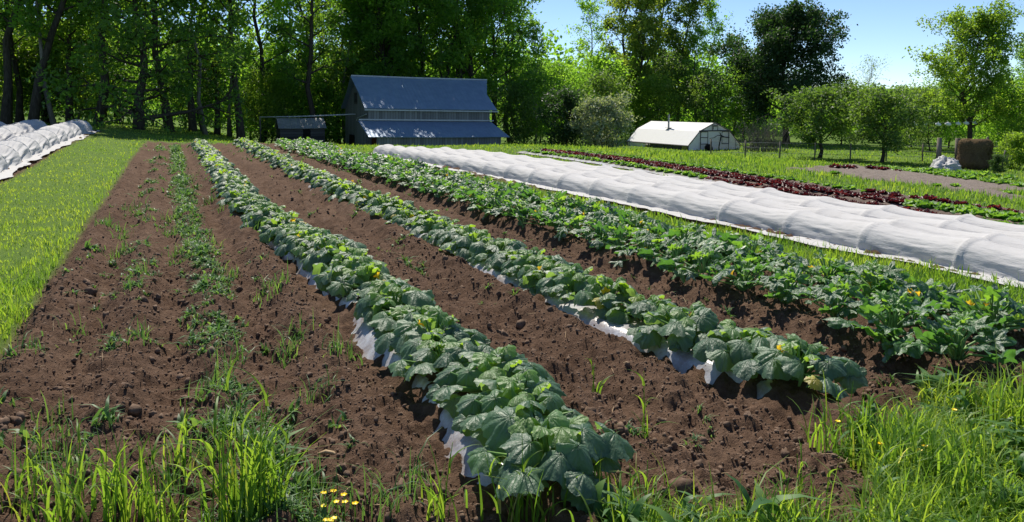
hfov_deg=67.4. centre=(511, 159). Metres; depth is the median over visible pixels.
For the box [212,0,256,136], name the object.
tree
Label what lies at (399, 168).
zucchini plant
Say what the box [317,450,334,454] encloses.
dry husk
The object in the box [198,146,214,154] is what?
squash plant
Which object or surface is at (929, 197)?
red lettuce
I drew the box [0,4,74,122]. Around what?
tree
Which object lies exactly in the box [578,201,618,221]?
zucchini plant
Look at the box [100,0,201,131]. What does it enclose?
tree
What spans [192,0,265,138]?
tree
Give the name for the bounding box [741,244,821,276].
zucchini plant
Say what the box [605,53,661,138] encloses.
tree
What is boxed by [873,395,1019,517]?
grass tuft
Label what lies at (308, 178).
squash plant
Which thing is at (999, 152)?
wire fence
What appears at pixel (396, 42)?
tree
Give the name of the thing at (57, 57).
tree
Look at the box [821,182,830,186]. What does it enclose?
green lettuce
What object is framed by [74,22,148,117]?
tree
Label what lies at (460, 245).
squash plant
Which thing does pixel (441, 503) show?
grass tuft
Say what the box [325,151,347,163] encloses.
zucchini plant
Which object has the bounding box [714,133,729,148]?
crooked branch
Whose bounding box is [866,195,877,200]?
red lettuce
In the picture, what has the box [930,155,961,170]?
fabric heap
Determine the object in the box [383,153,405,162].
zucchini plant
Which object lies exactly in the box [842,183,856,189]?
green lettuce
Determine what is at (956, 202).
red lettuce
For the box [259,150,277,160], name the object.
squash plant
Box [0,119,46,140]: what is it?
row cover tunnel
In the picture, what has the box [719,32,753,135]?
tree
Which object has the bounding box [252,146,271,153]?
squash plant
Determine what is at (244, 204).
squash plant
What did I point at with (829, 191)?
red lettuce
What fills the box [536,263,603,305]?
squash plant
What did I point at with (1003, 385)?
grass tuft
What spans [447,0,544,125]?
tree
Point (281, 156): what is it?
squash plant
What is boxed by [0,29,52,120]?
tree
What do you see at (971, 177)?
green lettuce
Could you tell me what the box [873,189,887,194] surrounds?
red lettuce
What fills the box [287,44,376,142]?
tree
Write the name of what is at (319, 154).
zucchini plant
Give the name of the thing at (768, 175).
green lettuce
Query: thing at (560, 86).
tree
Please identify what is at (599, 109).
shrub
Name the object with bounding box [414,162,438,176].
zucchini plant
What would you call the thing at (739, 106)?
tree
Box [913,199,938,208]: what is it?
green lettuce
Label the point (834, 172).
green lettuce
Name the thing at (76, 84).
tree
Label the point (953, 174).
green lettuce
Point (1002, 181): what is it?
green lettuce
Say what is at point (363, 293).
squash plant
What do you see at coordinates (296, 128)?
shed
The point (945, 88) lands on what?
tree
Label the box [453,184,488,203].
zucchini plant
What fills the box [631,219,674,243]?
zucchini plant
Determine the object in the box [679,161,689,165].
green lettuce
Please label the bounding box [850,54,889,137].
tree
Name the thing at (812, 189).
red lettuce
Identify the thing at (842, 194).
red lettuce
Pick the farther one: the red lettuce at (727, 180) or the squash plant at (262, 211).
the red lettuce at (727, 180)
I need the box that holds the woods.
[14,9,1023,135]
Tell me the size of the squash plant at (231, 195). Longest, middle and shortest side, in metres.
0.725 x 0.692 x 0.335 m
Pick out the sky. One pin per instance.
(884, 28)
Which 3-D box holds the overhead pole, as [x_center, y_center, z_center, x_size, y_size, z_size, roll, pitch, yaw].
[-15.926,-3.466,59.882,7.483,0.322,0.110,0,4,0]
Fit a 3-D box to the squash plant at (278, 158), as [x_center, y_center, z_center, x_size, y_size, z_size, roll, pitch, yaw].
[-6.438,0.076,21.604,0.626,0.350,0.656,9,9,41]
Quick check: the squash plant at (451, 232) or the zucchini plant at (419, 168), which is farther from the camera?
the zucchini plant at (419, 168)
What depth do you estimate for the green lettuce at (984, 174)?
35.15 m
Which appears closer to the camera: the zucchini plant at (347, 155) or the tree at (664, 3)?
the zucchini plant at (347, 155)
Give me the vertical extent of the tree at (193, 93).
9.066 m
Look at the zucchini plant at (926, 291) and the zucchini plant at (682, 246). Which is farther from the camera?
the zucchini plant at (682, 246)
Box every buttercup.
[320,491,326,512]
[330,489,336,515]
[341,492,346,521]
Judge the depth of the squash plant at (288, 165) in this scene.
19.91 m
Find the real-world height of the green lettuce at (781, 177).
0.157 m
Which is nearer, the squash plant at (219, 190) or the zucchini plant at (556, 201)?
the zucchini plant at (556, 201)
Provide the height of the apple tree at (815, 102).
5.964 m
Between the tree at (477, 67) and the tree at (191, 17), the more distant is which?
the tree at (477, 67)
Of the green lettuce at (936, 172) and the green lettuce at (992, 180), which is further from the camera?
the green lettuce at (936, 172)
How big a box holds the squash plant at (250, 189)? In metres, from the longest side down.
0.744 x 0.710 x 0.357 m
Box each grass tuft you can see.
[0,416,94,521]
[2,417,129,521]
[43,426,182,521]
[103,413,218,521]
[144,342,342,521]
[155,401,240,479]
[413,440,477,521]
[472,439,606,521]
[548,442,719,521]
[587,358,614,393]
[628,369,678,437]
[751,438,854,521]
[788,368,937,475]
[823,397,965,488]
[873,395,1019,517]
[943,362,1023,436]
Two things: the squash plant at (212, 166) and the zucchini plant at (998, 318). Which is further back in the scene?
the squash plant at (212, 166)
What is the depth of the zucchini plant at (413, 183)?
15.35 m
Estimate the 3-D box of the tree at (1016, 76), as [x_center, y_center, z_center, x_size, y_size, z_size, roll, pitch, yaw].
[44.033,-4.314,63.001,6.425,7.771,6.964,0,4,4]
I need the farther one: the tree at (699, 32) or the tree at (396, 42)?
the tree at (699, 32)
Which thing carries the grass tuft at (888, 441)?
on the ground at (776, 401)
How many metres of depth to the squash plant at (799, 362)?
4.59 m
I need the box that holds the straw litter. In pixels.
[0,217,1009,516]
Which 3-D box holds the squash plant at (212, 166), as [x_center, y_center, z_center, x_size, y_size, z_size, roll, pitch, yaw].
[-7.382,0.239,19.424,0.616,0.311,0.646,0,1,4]
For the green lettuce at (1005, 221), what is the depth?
13.44 m
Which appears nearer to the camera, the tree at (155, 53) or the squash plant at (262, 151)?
the squash plant at (262, 151)
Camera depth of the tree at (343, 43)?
72.47 m
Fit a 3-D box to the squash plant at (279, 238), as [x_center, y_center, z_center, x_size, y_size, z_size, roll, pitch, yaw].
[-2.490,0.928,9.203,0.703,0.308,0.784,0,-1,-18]
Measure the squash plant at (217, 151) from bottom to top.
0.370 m
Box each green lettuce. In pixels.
[627,161,636,166]
[634,163,643,167]
[656,166,665,170]
[663,168,674,172]
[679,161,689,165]
[681,170,691,174]
[688,172,699,176]
[695,163,703,167]
[698,174,707,177]
[713,165,722,169]
[727,167,738,172]
[747,171,757,174]
[764,174,775,177]
[773,175,786,179]
[786,176,798,180]
[809,180,820,184]
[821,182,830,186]
[829,170,841,173]
[831,184,841,188]
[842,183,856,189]
[902,198,918,205]
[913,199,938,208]
[920,167,932,171]
[933,170,945,174]
[933,202,955,211]
[947,172,958,177]
[950,183,961,186]
[950,207,968,213]
[956,173,968,178]
[959,204,978,211]
[962,174,977,179]
[969,207,991,216]
[977,172,989,176]
[983,207,997,212]
[985,177,999,183]
[986,211,1008,219]
[989,173,1001,176]
[995,179,1011,183]
[995,220,1011,223]
[998,209,1017,215]
[1001,174,1015,179]
[1006,215,1023,221]
[1009,182,1023,186]
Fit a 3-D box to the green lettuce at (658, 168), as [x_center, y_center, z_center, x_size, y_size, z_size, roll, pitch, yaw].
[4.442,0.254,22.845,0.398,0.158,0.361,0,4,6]
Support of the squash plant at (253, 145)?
on the ground at (776, 401)
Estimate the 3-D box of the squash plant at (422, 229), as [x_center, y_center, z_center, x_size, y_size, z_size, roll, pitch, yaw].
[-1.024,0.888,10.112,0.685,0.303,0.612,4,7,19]
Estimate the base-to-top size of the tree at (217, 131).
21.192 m
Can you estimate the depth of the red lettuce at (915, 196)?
17.41 m
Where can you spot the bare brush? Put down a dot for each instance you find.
(762, 145)
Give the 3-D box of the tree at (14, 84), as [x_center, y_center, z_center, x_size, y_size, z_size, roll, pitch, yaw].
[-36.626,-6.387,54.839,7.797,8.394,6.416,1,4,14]
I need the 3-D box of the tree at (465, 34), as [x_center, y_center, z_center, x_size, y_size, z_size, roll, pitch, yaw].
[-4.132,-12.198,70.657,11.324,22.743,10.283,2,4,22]
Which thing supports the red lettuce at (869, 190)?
on the ground at (776, 401)
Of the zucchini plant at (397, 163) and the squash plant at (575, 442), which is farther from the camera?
the zucchini plant at (397, 163)
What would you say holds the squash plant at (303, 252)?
on the plastic mulch at (365, 338)
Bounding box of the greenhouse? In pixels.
[625,114,740,149]
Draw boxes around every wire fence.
[710,139,954,160]
[986,137,1017,164]
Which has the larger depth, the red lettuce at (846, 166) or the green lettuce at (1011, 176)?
the green lettuce at (1011, 176)
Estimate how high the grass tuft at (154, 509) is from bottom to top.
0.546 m
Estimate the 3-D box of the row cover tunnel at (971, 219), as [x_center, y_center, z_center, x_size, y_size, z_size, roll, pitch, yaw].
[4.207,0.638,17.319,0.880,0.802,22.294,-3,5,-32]
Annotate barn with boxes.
[341,75,508,145]
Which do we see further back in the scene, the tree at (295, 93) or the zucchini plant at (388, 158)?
the tree at (295, 93)
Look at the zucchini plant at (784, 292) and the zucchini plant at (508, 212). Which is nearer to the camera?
the zucchini plant at (784, 292)
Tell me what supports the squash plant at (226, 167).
on the ground at (776, 401)
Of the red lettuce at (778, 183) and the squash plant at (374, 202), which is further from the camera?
the red lettuce at (778, 183)
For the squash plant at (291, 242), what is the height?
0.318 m
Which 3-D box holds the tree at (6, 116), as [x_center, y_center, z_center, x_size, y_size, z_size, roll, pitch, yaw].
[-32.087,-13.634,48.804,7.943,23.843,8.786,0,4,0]
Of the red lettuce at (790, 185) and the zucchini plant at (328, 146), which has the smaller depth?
the red lettuce at (790, 185)
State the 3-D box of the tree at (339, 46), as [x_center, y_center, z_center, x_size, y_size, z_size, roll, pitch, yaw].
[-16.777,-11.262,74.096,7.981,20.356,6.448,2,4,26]
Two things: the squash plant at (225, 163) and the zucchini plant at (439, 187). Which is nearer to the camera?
the zucchini plant at (439, 187)
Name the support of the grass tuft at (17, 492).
on the ground at (776, 401)
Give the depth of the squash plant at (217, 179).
15.93 m
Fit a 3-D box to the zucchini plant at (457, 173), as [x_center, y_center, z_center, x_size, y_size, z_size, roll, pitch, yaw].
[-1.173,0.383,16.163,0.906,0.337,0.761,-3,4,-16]
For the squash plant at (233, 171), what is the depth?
17.20 m
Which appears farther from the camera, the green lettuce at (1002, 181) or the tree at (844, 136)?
the tree at (844, 136)
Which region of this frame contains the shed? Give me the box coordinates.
[274,118,326,142]
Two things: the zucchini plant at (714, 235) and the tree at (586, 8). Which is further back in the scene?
the tree at (586, 8)
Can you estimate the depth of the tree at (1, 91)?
50.69 m
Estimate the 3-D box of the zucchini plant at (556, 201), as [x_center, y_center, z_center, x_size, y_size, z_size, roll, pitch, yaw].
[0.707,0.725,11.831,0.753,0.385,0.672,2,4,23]
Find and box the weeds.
[0,143,1023,521]
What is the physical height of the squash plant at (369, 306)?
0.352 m
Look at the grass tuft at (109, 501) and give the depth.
3.19 m
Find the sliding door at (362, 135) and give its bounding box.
[358,122,365,144]
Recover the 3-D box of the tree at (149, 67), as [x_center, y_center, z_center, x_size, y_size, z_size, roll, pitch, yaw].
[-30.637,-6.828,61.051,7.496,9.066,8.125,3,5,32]
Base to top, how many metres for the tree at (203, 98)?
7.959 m
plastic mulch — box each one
[239,147,824,398]
[241,212,596,499]
[517,151,808,195]
[540,151,991,218]
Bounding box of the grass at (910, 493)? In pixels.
[0,121,1023,521]
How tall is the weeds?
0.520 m
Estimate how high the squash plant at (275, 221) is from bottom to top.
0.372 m
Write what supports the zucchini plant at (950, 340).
on the ground at (776, 401)
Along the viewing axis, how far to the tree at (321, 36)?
69.46 m
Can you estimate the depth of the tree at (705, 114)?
81.49 m
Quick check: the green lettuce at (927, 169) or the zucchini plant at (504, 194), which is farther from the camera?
the green lettuce at (927, 169)
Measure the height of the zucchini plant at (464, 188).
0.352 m
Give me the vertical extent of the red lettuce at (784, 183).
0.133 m
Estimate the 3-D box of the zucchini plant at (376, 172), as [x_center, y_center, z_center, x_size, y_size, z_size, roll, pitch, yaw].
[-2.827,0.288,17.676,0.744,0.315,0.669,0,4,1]
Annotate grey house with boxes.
[711,99,752,132]
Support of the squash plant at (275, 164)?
on the ground at (776, 401)
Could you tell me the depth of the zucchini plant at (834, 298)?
6.00 m
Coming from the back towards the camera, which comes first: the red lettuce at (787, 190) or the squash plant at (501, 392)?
the red lettuce at (787, 190)
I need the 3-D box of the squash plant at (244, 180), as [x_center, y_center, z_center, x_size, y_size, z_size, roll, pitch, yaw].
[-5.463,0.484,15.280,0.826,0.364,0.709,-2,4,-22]
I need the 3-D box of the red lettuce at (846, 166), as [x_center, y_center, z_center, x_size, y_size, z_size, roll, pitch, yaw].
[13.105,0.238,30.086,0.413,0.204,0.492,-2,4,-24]
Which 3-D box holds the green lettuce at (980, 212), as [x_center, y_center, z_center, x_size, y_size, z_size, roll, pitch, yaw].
[9.026,1.002,14.794,0.375,0.154,0.355,-2,4,-23]
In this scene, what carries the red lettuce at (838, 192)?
on the plastic mulch at (838, 195)
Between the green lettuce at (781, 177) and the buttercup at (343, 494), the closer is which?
the buttercup at (343, 494)
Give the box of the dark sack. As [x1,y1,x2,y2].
[705,144,712,150]
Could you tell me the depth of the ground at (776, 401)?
5.58 m
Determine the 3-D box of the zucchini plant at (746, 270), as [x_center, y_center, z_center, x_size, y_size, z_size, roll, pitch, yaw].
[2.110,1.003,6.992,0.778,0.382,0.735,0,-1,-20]
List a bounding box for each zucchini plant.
[292,140,310,148]
[300,146,321,155]
[305,147,322,155]
[308,148,325,158]
[312,149,334,158]
[317,151,337,160]
[320,142,334,149]
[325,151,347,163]
[330,154,345,165]
[332,152,363,166]
[342,154,359,164]
[344,157,366,170]
[351,155,375,168]
[357,158,374,173]
[359,157,395,173]
[364,150,378,157]
[371,164,392,177]
[374,165,396,178]
[381,166,408,179]
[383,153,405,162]
[386,155,402,165]
[386,166,417,181]
[387,160,412,169]
[392,170,423,183]
[398,170,431,185]
[399,157,433,171]
[409,176,436,187]
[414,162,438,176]
[414,175,459,192]
[419,178,457,194]
[424,164,447,176]
[432,179,476,197]
[438,168,450,180]
[440,170,470,182]
[447,186,484,201]
[450,171,475,184]
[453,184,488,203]
[460,173,483,187]
[461,193,499,207]
[467,175,503,192]
[467,188,512,218]
[483,181,507,192]
[489,196,529,217]
[490,180,531,199]
[493,198,540,218]
[506,187,534,205]
[507,182,548,203]
[517,203,565,229]
[530,190,573,207]
[530,205,582,231]
[540,196,575,208]
[553,214,594,240]
[558,194,600,216]
[570,215,627,244]
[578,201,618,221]
[589,222,655,250]
[593,201,636,226]
[609,231,675,266]
[610,211,660,235]
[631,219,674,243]
[637,235,713,269]
[656,240,746,283]
[660,220,710,248]
[692,227,749,257]
[700,250,784,290]
[711,233,791,264]
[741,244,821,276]
[742,266,819,303]
[782,247,867,286]
[792,275,883,317]
[815,259,938,301]
[821,288,941,362]
[866,277,982,316]
[901,304,1023,365]
[923,283,1023,337]
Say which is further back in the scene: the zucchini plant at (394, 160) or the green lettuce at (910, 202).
the zucchini plant at (394, 160)
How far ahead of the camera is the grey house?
105.43 m
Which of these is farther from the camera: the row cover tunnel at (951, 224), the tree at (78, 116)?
the tree at (78, 116)
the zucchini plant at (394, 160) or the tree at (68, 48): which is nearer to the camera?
the zucchini plant at (394, 160)
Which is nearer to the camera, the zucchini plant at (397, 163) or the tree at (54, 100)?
the zucchini plant at (397, 163)
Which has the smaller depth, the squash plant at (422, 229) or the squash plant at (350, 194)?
the squash plant at (422, 229)
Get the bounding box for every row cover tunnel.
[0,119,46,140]
[0,119,99,178]
[371,144,1023,286]
[406,146,1023,249]
[439,147,1023,239]
[468,150,1023,231]
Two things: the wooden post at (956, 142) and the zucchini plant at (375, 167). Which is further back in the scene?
the wooden post at (956, 142)
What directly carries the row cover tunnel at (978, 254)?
on the ground at (776, 401)
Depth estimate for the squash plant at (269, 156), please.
23.17 m
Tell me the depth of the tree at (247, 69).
69.59 m
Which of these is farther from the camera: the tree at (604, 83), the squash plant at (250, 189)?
the tree at (604, 83)
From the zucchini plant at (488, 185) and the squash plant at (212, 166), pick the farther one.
the squash plant at (212, 166)
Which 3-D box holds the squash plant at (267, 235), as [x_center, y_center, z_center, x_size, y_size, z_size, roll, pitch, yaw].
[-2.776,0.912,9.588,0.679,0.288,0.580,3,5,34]
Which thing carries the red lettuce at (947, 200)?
on the ground at (776, 401)
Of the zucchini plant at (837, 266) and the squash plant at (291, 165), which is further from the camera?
the squash plant at (291, 165)
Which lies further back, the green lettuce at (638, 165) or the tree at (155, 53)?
the tree at (155, 53)
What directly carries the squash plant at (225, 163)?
on the ground at (776, 401)
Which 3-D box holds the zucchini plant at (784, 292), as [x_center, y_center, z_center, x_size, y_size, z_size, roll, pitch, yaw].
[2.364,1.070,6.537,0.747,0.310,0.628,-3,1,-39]
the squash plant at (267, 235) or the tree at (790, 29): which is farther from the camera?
the tree at (790, 29)
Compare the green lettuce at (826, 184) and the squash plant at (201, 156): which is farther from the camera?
the squash plant at (201, 156)
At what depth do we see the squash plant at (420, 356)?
4.71 m
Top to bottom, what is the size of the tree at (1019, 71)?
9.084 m
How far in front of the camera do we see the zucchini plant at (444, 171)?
16.52 m
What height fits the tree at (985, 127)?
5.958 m
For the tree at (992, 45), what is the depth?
55.02 m
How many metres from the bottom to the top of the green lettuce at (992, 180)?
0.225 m
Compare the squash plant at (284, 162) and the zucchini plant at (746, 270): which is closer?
the zucchini plant at (746, 270)
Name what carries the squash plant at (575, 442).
on the plastic mulch at (365, 338)
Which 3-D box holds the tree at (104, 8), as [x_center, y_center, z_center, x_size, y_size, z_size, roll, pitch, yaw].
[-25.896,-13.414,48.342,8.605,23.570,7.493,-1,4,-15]
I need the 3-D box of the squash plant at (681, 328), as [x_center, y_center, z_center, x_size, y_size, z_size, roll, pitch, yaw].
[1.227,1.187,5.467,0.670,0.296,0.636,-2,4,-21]
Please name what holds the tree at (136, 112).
on the ground at (776, 401)
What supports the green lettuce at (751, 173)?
on the ground at (776, 401)
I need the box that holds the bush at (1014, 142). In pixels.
[993,128,1023,168]
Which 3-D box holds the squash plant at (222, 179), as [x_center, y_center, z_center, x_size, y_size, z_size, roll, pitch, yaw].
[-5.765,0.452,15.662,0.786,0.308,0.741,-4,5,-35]
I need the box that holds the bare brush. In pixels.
[727,114,791,151]
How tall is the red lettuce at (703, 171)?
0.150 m
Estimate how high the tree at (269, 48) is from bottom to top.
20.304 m
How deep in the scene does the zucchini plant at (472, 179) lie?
14.98 m
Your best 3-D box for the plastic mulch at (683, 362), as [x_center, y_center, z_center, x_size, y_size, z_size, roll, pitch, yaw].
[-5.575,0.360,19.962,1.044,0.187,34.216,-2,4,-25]
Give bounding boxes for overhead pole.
[260,114,355,117]
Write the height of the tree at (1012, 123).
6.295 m
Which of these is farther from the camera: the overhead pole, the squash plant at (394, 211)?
the overhead pole
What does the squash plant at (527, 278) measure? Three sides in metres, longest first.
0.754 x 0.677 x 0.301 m
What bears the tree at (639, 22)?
on the ground at (776, 401)
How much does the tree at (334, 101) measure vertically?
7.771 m
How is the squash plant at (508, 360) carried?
on the plastic mulch at (365, 338)
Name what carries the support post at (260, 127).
on the ground at (776, 401)
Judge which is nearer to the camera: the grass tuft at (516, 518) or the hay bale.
the grass tuft at (516, 518)
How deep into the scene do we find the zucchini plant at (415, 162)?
18.44 m
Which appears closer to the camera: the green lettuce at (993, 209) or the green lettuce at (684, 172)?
the green lettuce at (993, 209)
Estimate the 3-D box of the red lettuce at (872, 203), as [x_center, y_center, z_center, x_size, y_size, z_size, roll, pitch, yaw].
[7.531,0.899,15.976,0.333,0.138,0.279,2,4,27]
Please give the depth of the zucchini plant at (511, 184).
13.68 m
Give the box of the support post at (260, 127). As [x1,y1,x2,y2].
[259,116,260,142]
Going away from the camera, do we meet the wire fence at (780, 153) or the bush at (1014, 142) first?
the bush at (1014, 142)
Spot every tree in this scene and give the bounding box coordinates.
[0,0,9,12]
[0,0,35,124]
[0,0,74,123]
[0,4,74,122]
[0,23,50,122]
[0,27,99,122]
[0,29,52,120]
[0,41,15,108]
[1,7,81,121]
[2,23,33,119]
[6,0,56,124]
[8,0,99,120]
[10,1,118,121]
[18,17,133,120]
[24,18,132,122]
[25,0,254,131]
[65,0,149,125]
[67,1,82,119]
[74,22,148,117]
[86,0,160,122]
[95,27,185,125]
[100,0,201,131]
[142,0,237,131]
[151,42,231,130]
[154,30,237,126]
[160,0,259,134]
[180,0,215,134]
[182,39,259,135]
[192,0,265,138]
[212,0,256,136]
[222,0,308,142]
[225,63,301,142]
[226,52,274,139]
[226,59,308,143]
[248,0,330,67]
[257,63,339,138]
[259,0,306,62]
[261,54,350,117]
[263,0,358,117]
[265,0,335,114]
[276,0,361,137]
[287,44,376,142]
[288,64,346,143]
[301,0,384,89]
[314,1,351,144]
[319,0,384,143]
[320,0,434,76]
[329,0,428,76]
[330,0,389,78]
[337,0,440,75]
[351,0,438,76]
[373,0,484,77]
[397,0,513,78]
[410,0,510,96]
[418,0,530,95]
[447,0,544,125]
[450,14,493,78]
[480,0,537,142]
[486,75,543,144]
[489,0,540,139]
[498,64,577,144]
[508,55,601,140]
[511,60,580,143]
[522,19,551,143]
[564,0,609,138]
[566,47,644,136]
[570,66,640,141]
[598,0,657,137]
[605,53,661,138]
[608,0,669,125]
[625,65,690,127]
[639,0,690,119]
[645,47,708,121]
[659,0,712,121]
[675,24,712,121]
[678,64,737,130]
[690,0,733,122]
[704,64,780,139]
[705,0,857,143]
[713,67,779,140]
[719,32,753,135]
[760,77,872,158]
[816,71,870,144]
[842,79,946,162]
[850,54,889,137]
[853,82,887,142]
[881,83,931,143]
[886,81,955,147]
[902,0,1023,138]
[903,82,956,150]
[922,78,981,147]
[936,59,958,143]
[967,77,1023,149]
[967,88,1020,151]
[991,61,1013,131]
[992,76,1023,136]
[1010,67,1023,125]
[1012,42,1023,89]
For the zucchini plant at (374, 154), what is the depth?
21.70 m
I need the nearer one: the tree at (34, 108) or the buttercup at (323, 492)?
the buttercup at (323, 492)
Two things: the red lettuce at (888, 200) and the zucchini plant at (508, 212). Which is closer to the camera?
the zucchini plant at (508, 212)
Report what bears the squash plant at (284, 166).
on the ground at (776, 401)
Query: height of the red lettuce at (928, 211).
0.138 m
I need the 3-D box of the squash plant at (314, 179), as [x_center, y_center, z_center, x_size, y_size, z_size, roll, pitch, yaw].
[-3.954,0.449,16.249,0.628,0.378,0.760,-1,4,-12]
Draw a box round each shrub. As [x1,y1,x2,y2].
[531,86,589,146]
[564,91,644,148]
[988,153,1011,173]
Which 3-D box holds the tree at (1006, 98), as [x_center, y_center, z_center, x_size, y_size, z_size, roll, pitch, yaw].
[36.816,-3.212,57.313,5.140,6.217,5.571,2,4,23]
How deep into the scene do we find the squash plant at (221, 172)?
16.76 m
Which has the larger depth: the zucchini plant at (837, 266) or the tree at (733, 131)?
the tree at (733, 131)
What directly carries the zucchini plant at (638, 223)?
on the ground at (776, 401)
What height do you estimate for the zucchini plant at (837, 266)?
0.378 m
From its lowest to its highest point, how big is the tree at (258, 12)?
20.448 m
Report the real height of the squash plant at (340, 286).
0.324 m
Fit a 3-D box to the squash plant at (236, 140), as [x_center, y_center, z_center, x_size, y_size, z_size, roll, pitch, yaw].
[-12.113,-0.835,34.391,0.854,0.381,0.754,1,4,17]
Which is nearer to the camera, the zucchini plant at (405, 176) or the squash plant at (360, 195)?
the squash plant at (360, 195)
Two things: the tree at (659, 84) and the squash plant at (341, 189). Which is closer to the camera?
the squash plant at (341, 189)
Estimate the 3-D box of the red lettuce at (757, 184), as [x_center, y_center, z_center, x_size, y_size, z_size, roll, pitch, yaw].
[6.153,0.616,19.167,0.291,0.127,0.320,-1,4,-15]
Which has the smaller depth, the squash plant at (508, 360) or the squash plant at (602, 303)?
the squash plant at (508, 360)
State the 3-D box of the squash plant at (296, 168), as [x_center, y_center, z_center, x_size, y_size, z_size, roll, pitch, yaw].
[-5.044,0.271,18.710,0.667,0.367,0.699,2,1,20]
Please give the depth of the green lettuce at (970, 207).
15.21 m
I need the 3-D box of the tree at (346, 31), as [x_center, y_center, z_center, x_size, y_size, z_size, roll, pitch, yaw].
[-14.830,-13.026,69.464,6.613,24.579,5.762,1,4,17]
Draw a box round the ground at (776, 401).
[0,111,1023,521]
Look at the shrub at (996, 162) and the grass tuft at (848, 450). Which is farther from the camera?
the shrub at (996, 162)
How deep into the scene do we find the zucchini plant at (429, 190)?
14.52 m
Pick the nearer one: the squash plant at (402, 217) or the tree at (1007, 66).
the squash plant at (402, 217)
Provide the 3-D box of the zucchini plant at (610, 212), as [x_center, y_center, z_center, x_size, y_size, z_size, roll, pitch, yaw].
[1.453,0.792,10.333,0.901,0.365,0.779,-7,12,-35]
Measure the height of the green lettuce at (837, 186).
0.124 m
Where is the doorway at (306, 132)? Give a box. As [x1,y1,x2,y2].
[303,129,310,139]
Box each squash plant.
[197,152,212,159]
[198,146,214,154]
[201,156,223,165]
[202,148,221,153]
[202,154,225,163]
[203,159,219,167]
[204,160,234,170]
[205,163,224,173]
[207,161,230,170]
[209,165,233,175]
[209,169,242,181]
[209,170,231,182]
[210,175,248,189]
[211,166,233,176]
[212,173,240,183]
[215,175,258,189]
[216,179,251,197]
[216,181,243,192]
[217,189,252,204]
[223,185,258,198]
[228,193,271,208]
[229,195,265,213]
[232,137,247,144]
[240,202,284,218]
[240,202,298,229]
[241,201,294,222]
[249,144,263,149]
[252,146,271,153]
[255,149,278,157]
[257,213,292,231]
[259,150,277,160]
[259,211,305,240]
[259,221,295,243]
[261,153,278,162]
[269,157,285,167]
[270,153,293,162]
[270,157,294,167]
[273,223,330,246]
[274,226,333,256]
[279,159,296,167]
[280,161,294,169]
[283,161,299,171]
[284,162,308,173]
[285,160,309,170]
[288,164,313,177]
[291,228,353,262]
[293,167,314,178]
[302,235,366,271]
[304,168,330,183]
[308,173,329,182]
[310,172,337,187]
[312,245,386,274]
[312,248,389,291]
[313,176,336,188]
[320,178,346,190]
[322,177,356,190]
[323,180,355,195]
[326,262,392,301]
[328,182,365,200]
[338,187,362,201]
[348,189,372,204]
[353,277,435,331]
[354,189,384,207]
[356,277,413,309]
[359,192,398,211]
[366,196,414,220]
[367,304,436,338]
[374,305,490,353]
[383,203,416,219]
[384,209,424,227]
[388,332,494,386]
[402,206,451,230]
[409,216,447,235]
[422,219,461,243]
[426,344,566,417]
[429,224,490,249]
[439,225,494,258]
[451,369,592,450]
[466,237,527,263]
[467,400,635,518]
[483,247,535,271]
[501,247,551,279]
[517,254,583,295]
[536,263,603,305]
[558,274,637,319]
[605,294,678,324]
[626,301,726,351]
[691,319,790,372]
[731,333,868,399]
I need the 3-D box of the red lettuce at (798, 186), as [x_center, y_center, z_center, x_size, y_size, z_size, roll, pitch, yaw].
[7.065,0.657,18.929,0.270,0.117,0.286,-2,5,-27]
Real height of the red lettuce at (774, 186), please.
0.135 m
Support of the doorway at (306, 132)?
in the shed
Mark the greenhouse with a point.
(677, 135)
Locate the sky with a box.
[2,0,1023,90]
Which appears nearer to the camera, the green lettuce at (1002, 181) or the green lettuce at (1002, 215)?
the green lettuce at (1002, 215)
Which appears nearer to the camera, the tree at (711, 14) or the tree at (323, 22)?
the tree at (323, 22)
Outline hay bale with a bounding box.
[955,138,995,169]
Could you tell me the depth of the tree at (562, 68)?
74.06 m
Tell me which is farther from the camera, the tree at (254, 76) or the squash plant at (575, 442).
the tree at (254, 76)
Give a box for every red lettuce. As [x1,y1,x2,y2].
[699,169,709,173]
[721,179,731,182]
[738,180,747,183]
[753,183,763,186]
[760,179,769,183]
[769,184,778,189]
[773,181,782,185]
[781,181,794,185]
[783,188,793,192]
[785,183,795,187]
[793,185,803,188]
[799,190,809,195]
[807,187,818,191]
[817,187,828,192]
[825,189,835,193]
[828,163,841,168]
[833,190,844,194]
[839,192,847,196]
[841,164,852,168]
[847,192,860,197]
[864,188,876,192]
[865,164,876,168]
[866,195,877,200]
[866,200,880,204]
[868,192,881,197]
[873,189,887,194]
[875,197,884,201]
[876,166,887,169]
[883,197,895,202]
[888,191,902,196]
[893,199,903,204]
[909,194,919,198]
[920,194,937,200]
[922,208,936,213]
[935,197,952,203]
[952,200,968,204]
[984,204,1004,210]
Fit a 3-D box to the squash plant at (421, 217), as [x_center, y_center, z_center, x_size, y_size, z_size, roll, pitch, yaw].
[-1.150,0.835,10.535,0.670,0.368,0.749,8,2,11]
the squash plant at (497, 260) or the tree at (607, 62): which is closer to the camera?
the squash plant at (497, 260)
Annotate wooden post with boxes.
[936,138,941,157]
[954,138,959,158]
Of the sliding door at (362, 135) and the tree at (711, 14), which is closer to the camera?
the sliding door at (362, 135)
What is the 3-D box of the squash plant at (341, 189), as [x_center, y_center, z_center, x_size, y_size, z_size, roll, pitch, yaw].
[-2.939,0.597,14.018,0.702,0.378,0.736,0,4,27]

